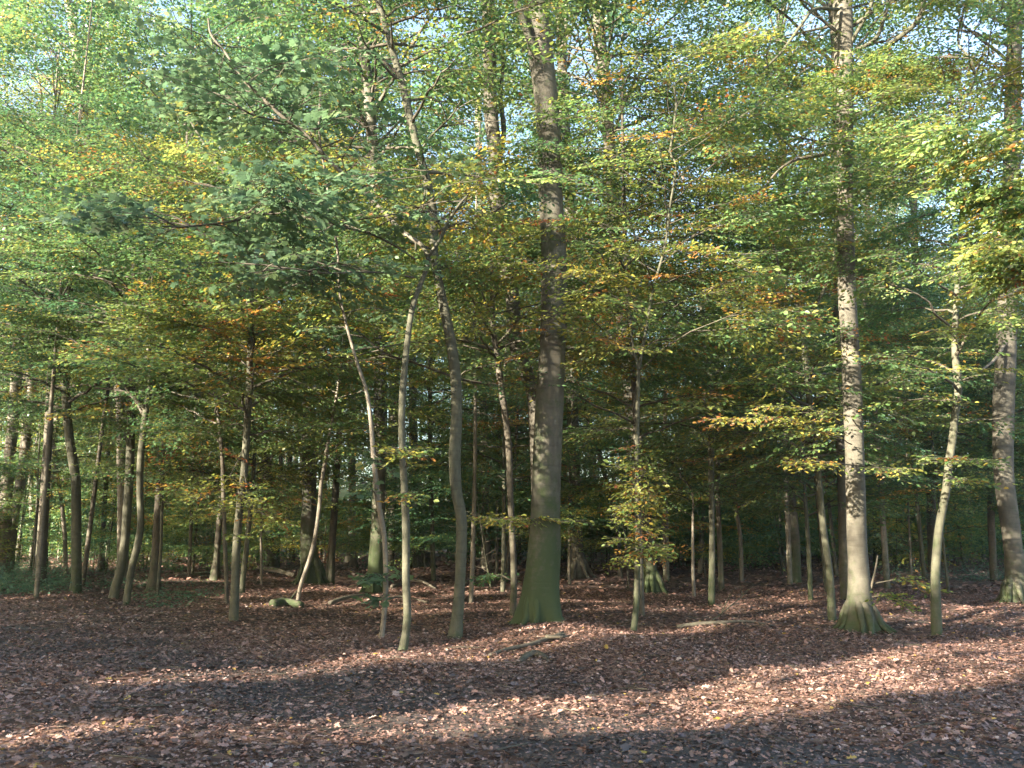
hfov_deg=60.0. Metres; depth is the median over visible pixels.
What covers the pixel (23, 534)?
beech sapling
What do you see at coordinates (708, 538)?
beech sapling
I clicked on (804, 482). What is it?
beech sapling
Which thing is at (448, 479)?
distant wood
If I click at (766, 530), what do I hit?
beech sapling
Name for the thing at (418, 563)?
beech tree
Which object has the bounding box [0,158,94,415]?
beech tree
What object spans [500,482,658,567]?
beech sapling
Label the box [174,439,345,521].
beech sapling
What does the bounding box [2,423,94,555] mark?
beech sapling
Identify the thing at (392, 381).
beech tree
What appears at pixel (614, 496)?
beech sapling
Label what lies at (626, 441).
beech tree
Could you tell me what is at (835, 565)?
beech tree
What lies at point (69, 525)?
beech sapling
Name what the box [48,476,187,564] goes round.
beech sapling
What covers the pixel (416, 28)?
sky
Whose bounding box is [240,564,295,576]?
fallen log
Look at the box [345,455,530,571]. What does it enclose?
beech sapling
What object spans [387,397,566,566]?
beech sapling
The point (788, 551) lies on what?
beech tree
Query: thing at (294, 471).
beech tree
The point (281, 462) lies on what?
beech tree
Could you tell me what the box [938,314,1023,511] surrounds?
beech sapling
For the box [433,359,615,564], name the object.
beech sapling
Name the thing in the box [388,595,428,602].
fallen branch
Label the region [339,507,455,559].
beech sapling
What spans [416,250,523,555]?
beech tree
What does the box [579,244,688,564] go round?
beech tree
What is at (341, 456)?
beech tree
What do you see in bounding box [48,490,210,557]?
beech sapling
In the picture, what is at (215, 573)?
beech tree
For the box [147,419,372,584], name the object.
beech sapling
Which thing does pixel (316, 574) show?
beech tree
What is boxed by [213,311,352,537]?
beech tree
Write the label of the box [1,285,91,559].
beech tree
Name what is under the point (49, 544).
beech sapling
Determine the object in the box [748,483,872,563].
beech sapling
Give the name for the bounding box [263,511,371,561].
beech sapling
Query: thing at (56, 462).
beech sapling
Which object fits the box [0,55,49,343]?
beech tree
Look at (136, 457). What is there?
beech sapling
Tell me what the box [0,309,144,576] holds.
beech sapling
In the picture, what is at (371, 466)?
beech sapling
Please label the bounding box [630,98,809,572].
beech tree
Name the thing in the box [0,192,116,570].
beech tree
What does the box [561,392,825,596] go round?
beech sapling
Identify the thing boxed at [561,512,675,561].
beech sapling
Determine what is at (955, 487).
beech sapling
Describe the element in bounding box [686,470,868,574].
beech sapling
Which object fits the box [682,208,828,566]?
beech tree
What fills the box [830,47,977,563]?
beech tree
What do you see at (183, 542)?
beech sapling
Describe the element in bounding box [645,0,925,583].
beech tree
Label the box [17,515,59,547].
beech sapling
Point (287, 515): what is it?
beech sapling
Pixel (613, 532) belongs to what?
beech sapling
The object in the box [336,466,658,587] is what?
beech sapling
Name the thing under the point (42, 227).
beech tree
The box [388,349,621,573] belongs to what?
beech sapling
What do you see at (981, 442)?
beech sapling
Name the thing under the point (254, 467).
beech sapling
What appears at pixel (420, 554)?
beech sapling
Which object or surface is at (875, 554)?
beech tree
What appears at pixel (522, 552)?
beech sapling
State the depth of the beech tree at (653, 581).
24.99 m
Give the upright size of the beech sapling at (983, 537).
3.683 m
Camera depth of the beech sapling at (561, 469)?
40.05 m
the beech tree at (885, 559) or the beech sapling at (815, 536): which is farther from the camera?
the beech sapling at (815, 536)
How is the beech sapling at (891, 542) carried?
on the ground
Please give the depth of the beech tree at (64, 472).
50.54 m
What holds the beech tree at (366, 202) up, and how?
on the ground
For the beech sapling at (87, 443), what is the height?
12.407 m
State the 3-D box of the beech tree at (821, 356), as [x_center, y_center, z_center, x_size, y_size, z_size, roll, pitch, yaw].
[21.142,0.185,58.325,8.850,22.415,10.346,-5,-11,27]
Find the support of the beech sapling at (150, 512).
on the ground
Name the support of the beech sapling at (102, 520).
on the ground
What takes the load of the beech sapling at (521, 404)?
on the ground
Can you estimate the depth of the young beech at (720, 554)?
24.68 m
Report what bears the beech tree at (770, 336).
on the ground
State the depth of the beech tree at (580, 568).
31.32 m
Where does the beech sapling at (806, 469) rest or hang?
on the ground
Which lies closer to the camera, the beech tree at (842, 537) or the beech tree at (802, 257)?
the beech tree at (842, 537)
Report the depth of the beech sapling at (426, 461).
55.12 m
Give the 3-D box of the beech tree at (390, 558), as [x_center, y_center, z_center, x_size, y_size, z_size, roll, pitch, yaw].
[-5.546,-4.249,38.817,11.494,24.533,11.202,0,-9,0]
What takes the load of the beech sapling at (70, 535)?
on the ground
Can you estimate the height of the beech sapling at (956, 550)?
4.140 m
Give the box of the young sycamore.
[38,0,566,652]
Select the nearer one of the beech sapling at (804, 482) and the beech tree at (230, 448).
the beech sapling at (804, 482)
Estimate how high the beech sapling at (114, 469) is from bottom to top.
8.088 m
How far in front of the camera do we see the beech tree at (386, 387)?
54.36 m
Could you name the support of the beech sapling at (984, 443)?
on the ground
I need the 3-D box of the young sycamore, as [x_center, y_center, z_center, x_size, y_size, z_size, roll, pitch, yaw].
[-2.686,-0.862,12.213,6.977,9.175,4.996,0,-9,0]
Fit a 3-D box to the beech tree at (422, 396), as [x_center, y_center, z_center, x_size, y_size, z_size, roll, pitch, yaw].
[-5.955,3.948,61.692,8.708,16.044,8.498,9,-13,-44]
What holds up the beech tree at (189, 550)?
on the ground
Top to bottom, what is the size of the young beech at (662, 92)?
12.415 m
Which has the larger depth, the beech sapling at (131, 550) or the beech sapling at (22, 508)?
the beech sapling at (131, 550)
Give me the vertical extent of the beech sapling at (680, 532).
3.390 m
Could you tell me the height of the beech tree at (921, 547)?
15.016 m
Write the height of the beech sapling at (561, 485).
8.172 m
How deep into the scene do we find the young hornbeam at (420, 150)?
14.43 m
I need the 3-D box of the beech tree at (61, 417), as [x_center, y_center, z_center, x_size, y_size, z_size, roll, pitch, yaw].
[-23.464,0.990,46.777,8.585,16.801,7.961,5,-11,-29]
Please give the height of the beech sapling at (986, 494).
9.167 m
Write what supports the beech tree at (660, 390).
on the ground
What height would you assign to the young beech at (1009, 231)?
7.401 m
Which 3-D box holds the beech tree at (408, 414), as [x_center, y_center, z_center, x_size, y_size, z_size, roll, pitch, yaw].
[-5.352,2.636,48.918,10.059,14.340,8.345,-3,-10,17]
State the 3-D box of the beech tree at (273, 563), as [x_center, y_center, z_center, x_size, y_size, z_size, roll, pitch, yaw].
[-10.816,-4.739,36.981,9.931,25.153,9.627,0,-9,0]
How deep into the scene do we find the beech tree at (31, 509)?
47.74 m
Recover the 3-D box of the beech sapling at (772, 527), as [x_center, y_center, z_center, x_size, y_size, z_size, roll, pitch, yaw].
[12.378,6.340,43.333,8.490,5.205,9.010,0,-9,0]
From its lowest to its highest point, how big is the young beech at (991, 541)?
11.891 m
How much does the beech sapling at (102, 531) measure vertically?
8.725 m
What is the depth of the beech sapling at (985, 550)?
43.08 m
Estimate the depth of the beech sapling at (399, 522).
31.55 m
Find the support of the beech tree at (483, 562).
on the ground
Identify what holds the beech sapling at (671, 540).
on the ground
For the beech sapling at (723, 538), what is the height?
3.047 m
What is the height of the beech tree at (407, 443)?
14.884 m
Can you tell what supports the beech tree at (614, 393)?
on the ground
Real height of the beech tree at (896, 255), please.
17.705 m
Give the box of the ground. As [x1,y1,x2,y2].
[0,519,1023,767]
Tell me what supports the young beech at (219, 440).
on the ground
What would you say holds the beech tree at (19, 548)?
on the ground
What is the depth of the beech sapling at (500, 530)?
44.23 m
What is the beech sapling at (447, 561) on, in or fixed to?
on the ground
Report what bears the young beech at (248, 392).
on the ground
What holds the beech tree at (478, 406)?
on the ground
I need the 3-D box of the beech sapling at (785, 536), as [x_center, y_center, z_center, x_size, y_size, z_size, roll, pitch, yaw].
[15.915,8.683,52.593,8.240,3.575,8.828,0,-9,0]
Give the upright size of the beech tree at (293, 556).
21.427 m
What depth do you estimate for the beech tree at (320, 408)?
39.10 m
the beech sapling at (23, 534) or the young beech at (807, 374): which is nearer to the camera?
the young beech at (807, 374)
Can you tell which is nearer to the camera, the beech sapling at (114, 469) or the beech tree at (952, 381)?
the beech sapling at (114, 469)
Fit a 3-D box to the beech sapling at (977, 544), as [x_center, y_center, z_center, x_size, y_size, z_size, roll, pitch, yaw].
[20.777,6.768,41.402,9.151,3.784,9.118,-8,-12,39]
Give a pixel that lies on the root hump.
(529, 654)
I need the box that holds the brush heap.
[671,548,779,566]
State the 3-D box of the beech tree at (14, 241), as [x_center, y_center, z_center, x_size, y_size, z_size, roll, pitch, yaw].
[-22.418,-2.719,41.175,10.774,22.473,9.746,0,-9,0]
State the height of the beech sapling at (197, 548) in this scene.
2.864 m
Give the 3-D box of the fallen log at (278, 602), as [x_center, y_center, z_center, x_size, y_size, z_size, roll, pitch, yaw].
[-4.767,4.746,19.451,0.593,0.338,1.153,-3,-10,16]
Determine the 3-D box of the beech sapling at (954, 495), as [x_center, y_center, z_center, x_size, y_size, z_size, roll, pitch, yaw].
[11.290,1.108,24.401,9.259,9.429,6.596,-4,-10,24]
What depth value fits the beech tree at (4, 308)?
36.15 m
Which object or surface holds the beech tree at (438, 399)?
on the ground
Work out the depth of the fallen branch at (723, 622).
14.76 m
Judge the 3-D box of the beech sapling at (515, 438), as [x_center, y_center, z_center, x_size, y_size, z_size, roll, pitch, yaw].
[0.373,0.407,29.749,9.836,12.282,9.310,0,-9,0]
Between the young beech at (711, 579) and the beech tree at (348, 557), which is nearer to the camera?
the young beech at (711, 579)
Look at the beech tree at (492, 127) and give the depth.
19.05 m
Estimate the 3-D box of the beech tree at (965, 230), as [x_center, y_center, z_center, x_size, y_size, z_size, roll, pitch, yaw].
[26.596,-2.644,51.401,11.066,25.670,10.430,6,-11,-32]
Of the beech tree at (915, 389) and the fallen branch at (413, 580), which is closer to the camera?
the fallen branch at (413, 580)
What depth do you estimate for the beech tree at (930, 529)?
34.95 m
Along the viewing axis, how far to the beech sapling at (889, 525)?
36.19 m
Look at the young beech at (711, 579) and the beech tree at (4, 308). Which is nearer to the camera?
the young beech at (711, 579)
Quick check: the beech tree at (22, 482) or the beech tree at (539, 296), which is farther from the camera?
the beech tree at (539, 296)
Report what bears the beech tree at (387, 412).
on the ground
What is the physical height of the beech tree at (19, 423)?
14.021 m
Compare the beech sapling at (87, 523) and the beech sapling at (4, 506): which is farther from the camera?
the beech sapling at (87, 523)
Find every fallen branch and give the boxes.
[175,573,221,576]
[328,593,369,604]
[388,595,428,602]
[390,570,435,587]
[488,632,568,656]
[676,620,774,628]
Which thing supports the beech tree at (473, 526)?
on the ground
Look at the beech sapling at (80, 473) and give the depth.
54.89 m
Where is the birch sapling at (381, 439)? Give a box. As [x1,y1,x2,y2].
[154,196,504,600]
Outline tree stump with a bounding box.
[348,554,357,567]
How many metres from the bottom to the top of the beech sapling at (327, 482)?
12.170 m
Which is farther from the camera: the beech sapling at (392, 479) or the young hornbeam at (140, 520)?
the beech sapling at (392, 479)
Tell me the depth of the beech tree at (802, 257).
38.80 m
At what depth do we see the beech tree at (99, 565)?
36.64 m
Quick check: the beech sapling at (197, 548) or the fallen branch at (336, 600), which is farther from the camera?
the beech sapling at (197, 548)
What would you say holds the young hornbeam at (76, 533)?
on the ground
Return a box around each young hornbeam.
[0,95,315,600]
[0,121,285,604]
[0,161,306,592]
[182,0,629,639]
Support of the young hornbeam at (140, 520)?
on the ground
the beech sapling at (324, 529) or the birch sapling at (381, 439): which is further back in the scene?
the beech sapling at (324, 529)
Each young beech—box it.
[0,101,466,621]
[0,151,388,603]
[279,121,719,615]
[284,262,569,580]
[372,0,858,615]
[431,0,886,632]
[484,317,701,577]
[525,27,902,605]
[564,226,889,589]
[659,192,1023,621]
[766,0,1023,636]
[863,243,1023,581]
[881,67,1023,310]
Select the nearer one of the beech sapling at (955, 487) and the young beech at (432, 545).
the young beech at (432, 545)
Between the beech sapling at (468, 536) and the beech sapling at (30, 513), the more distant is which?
the beech sapling at (468, 536)
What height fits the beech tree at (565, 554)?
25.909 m
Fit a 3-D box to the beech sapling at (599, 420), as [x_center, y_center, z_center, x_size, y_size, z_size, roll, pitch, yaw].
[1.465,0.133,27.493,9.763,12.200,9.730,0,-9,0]
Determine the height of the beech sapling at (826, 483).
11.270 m
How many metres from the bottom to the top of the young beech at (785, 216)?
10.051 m
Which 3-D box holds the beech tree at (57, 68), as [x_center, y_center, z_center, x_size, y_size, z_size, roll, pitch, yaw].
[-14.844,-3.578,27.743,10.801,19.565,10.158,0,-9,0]
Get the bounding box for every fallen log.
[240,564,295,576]
[269,591,303,608]
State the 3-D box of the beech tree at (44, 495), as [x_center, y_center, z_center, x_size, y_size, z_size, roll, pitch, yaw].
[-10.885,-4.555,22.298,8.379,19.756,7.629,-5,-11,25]
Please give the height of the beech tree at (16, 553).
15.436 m
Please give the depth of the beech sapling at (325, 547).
30.37 m
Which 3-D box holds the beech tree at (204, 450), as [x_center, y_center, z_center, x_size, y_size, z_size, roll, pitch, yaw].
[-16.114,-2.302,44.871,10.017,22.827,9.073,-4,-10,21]
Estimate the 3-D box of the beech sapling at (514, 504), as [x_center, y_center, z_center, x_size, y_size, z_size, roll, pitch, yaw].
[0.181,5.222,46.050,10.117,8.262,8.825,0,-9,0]
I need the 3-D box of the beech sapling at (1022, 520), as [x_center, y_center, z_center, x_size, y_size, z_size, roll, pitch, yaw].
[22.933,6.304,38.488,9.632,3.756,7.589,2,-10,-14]
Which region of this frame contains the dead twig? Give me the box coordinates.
[711,584,753,620]
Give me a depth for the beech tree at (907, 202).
38.50 m
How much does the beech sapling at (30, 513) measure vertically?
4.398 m
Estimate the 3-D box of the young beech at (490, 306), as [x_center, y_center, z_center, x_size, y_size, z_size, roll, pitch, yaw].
[-0.112,-0.135,17.318,7.971,9.375,8.501,-9,-13,42]
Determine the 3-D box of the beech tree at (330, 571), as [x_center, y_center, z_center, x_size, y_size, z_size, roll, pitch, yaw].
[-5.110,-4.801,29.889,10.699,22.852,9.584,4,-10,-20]
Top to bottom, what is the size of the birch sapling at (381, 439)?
9.628 m
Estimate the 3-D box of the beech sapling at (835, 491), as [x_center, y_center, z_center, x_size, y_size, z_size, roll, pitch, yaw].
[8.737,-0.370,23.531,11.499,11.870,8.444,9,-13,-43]
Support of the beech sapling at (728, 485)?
on the ground
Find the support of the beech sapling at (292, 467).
on the ground
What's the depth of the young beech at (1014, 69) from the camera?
14.96 m
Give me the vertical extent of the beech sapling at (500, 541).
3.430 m
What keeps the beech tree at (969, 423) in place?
on the ground
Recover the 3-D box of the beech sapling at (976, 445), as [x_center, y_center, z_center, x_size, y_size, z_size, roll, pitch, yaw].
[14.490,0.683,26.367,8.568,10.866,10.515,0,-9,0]
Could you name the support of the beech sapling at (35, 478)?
on the ground
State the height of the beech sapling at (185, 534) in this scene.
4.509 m
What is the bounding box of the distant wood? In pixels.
[2,406,1016,551]
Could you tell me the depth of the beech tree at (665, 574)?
27.85 m
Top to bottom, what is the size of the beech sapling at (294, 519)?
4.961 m
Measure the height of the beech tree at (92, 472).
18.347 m
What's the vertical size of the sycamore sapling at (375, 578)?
8.707 m
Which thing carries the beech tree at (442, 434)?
on the ground
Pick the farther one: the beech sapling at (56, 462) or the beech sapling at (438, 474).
the beech sapling at (438, 474)
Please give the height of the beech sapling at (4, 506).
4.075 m
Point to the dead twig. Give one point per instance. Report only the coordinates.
(722, 611)
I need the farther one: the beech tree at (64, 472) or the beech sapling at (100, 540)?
the beech tree at (64, 472)
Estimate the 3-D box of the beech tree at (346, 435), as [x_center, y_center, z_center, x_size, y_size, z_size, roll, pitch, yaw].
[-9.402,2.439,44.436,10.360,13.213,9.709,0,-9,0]
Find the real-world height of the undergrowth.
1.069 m
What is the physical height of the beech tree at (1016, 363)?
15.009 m
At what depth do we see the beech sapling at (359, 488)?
66.30 m
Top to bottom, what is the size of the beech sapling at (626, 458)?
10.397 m
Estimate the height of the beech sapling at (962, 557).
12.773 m
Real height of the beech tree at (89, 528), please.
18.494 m
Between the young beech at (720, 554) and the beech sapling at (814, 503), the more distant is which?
the beech sapling at (814, 503)
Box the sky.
[0,0,1023,500]
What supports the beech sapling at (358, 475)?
on the ground
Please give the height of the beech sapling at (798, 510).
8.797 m
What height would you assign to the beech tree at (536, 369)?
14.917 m
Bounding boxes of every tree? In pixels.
[0,0,200,580]
[0,0,232,585]
[0,0,267,598]
[0,0,270,586]
[0,0,347,591]
[0,17,145,567]
[0,21,122,577]
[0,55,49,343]
[0,87,126,576]
[0,106,106,566]
[0,146,90,555]
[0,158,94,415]
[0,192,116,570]
[0,197,63,416]
[0,267,102,565]
[0,284,96,566]
[0,306,41,448]
[1,57,211,571]
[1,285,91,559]
[21,344,122,558]
[25,267,101,453]
[37,342,157,560]
[56,98,330,579]
[93,0,365,579]
[132,0,445,585]
[152,0,361,573]
[159,129,277,565]
[168,254,181,560]
[169,312,295,556]
[179,0,511,593]
[198,0,518,584]
[211,122,364,568]
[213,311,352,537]
[238,246,344,562]
[256,186,389,554]
[256,230,400,559]
[266,244,356,555]
[270,60,430,466]
[275,307,418,556]
[288,28,508,570]
[293,131,389,562]
[297,281,463,475]
[319,0,629,491]
[319,315,450,478]
[325,0,645,603]
[327,233,444,517]
[330,344,408,559]
[339,68,503,568]
[345,337,478,484]
[361,363,465,467]
[365,184,446,478]
[405,254,471,560]
[407,47,585,568]
[408,174,539,570]
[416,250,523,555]
[422,387,492,461]
[435,183,608,437]
[439,290,532,555]
[445,0,688,579]
[448,0,791,594]
[456,237,634,573]
[497,0,670,625]
[498,162,602,558]
[501,114,650,562]
[506,156,716,554]
[515,221,650,560]
[519,83,829,582]
[563,242,744,565]
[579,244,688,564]
[600,242,716,563]
[601,169,741,567]
[614,0,1023,635]
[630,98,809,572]
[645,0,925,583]
[654,0,1023,600]
[671,76,949,584]
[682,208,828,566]
[689,173,885,571]
[693,226,799,557]
[729,192,905,575]
[733,114,941,397]
[750,131,971,377]
[759,19,975,588]
[765,267,874,556]
[788,162,1023,578]
[789,110,960,566]
[793,277,961,500]
[811,92,1002,571]
[812,199,979,565]
[816,207,935,425]
[820,124,991,501]
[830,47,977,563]
[853,0,1023,602]
[896,261,1022,564]
[900,128,1022,560]
[902,275,1022,558]
[963,228,1023,425]
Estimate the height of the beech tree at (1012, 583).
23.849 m
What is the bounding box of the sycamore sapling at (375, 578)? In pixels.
[154,35,481,639]
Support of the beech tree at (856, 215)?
on the ground
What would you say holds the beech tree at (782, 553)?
on the ground
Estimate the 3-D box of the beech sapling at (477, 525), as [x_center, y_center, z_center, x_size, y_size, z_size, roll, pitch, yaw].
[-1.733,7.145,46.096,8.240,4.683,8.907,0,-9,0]
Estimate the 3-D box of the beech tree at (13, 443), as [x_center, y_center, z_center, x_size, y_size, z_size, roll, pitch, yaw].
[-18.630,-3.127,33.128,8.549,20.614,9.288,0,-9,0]
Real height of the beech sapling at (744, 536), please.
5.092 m
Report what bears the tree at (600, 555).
on the ground
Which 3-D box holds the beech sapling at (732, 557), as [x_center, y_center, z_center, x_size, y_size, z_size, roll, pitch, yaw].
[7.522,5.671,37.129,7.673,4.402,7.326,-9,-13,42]
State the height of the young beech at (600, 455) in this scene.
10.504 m
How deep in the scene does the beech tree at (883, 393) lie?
43.12 m
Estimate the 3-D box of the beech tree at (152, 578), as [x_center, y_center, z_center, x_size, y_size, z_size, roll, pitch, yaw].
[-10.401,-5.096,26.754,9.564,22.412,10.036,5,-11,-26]
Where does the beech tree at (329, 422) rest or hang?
on the ground
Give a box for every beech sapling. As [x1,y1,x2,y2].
[0,268,120,491]
[0,288,310,594]
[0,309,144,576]
[0,333,145,574]
[0,338,104,536]
[0,463,84,565]
[0,471,70,567]
[1,381,213,563]
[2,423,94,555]
[2,444,37,525]
[16,497,70,557]
[17,423,157,556]
[17,447,208,568]
[17,505,82,557]
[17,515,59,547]
[18,468,148,562]
[29,359,233,573]
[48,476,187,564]
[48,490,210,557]
[49,486,194,558]
[56,250,330,572]
[57,361,199,528]
[63,303,235,566]
[65,459,216,573]
[77,405,261,566]
[80,419,211,537]
[91,504,277,569]
[107,501,300,577]
[114,279,411,592]
[133,447,295,563]
[133,498,249,561]
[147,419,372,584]
[151,408,258,558]
[166,458,329,570]
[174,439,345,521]
[188,459,361,563]
[192,372,367,562]
[219,489,426,567]
[245,499,370,552]
[261,496,370,553]
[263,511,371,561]
[271,410,372,507]
[271,482,464,573]
[272,400,517,539]
[280,218,686,592]
[280,507,411,561]
[318,401,372,552]
[332,463,409,538]
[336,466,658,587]
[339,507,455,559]
[341,485,501,569]
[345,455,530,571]
[347,422,427,489]
[364,435,522,563]
[371,401,478,557]
[386,208,678,579]
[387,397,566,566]
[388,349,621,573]
[389,405,527,560]
[399,484,528,561]
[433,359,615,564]
[434,486,529,562]
[439,180,692,583]
[443,415,597,563]
[454,510,528,556]
[463,392,625,546]
[465,361,625,528]
[486,479,743,587]
[489,485,628,561]
[490,473,608,559]
[499,489,685,569]
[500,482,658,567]
[521,394,705,569]
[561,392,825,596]
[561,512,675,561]
[562,477,740,559]
[565,396,736,541]
[567,457,804,577]
[580,392,752,560]
[580,412,692,533]
[582,369,729,538]
[621,470,797,569]
[623,495,747,566]
[626,298,999,599]
[628,142,1023,591]
[641,373,835,580]
[652,412,785,538]
[656,470,837,571]
[660,522,801,562]
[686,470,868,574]
[689,468,837,563]
[693,406,868,554]
[696,454,868,569]
[699,252,962,502]
[724,324,868,538]
[732,506,836,558]
[742,441,892,562]
[747,232,1023,592]
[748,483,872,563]
[779,421,890,559]
[787,226,1023,575]
[800,462,1023,571]
[817,475,987,567]
[829,403,983,545]
[837,483,1017,564]
[837,487,1023,565]
[864,283,1023,486]
[866,208,1023,519]
[867,482,1003,565]
[868,297,1023,567]
[870,486,1002,560]
[887,406,1022,560]
[900,325,1023,519]
[908,494,1023,560]
[923,493,1023,566]
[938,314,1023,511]
[942,488,1023,557]
[955,392,1023,522]
[957,304,1023,501]
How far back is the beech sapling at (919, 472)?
51.09 m
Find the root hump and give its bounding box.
[516,650,551,663]
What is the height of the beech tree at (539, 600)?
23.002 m
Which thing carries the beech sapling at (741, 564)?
on the ground
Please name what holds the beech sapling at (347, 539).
on the ground
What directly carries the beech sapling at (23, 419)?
on the ground
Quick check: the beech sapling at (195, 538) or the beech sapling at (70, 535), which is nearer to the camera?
the beech sapling at (195, 538)
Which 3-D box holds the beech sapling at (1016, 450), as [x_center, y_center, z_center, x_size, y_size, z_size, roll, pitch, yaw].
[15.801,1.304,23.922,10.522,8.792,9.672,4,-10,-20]
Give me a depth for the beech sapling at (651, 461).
48.31 m
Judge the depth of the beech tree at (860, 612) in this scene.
15.44 m
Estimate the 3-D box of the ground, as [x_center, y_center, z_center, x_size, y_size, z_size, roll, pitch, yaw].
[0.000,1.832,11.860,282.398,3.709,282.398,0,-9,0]
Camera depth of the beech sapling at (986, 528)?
46.26 m
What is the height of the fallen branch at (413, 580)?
0.402 m
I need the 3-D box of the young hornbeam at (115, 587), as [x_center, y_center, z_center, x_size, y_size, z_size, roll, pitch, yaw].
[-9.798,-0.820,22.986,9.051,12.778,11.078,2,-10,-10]
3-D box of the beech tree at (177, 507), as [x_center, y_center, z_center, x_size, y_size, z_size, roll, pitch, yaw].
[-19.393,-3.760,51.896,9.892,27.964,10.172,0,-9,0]
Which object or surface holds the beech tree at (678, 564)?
on the ground
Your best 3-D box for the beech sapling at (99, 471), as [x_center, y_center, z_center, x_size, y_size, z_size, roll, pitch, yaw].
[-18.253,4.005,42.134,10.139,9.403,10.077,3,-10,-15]
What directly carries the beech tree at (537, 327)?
on the ground
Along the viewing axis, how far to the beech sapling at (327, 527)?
53.52 m
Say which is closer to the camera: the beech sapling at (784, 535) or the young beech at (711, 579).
the young beech at (711, 579)
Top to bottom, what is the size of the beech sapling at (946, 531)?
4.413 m
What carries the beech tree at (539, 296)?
on the ground
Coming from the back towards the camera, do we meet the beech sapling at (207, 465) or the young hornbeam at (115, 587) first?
the beech sapling at (207, 465)
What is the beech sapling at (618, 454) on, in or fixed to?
on the ground
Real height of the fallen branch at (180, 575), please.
0.118 m
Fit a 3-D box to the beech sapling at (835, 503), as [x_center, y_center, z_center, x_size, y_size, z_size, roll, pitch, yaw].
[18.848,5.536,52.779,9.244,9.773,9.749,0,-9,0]
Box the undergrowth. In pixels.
[0,552,1004,608]
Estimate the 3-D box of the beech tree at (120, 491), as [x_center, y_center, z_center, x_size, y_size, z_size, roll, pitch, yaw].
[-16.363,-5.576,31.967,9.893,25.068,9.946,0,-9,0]
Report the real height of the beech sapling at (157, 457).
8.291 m
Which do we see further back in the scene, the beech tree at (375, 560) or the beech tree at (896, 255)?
the beech tree at (896, 255)
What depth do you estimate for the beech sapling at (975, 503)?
31.79 m
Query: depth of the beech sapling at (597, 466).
38.28 m
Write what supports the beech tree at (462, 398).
on the ground

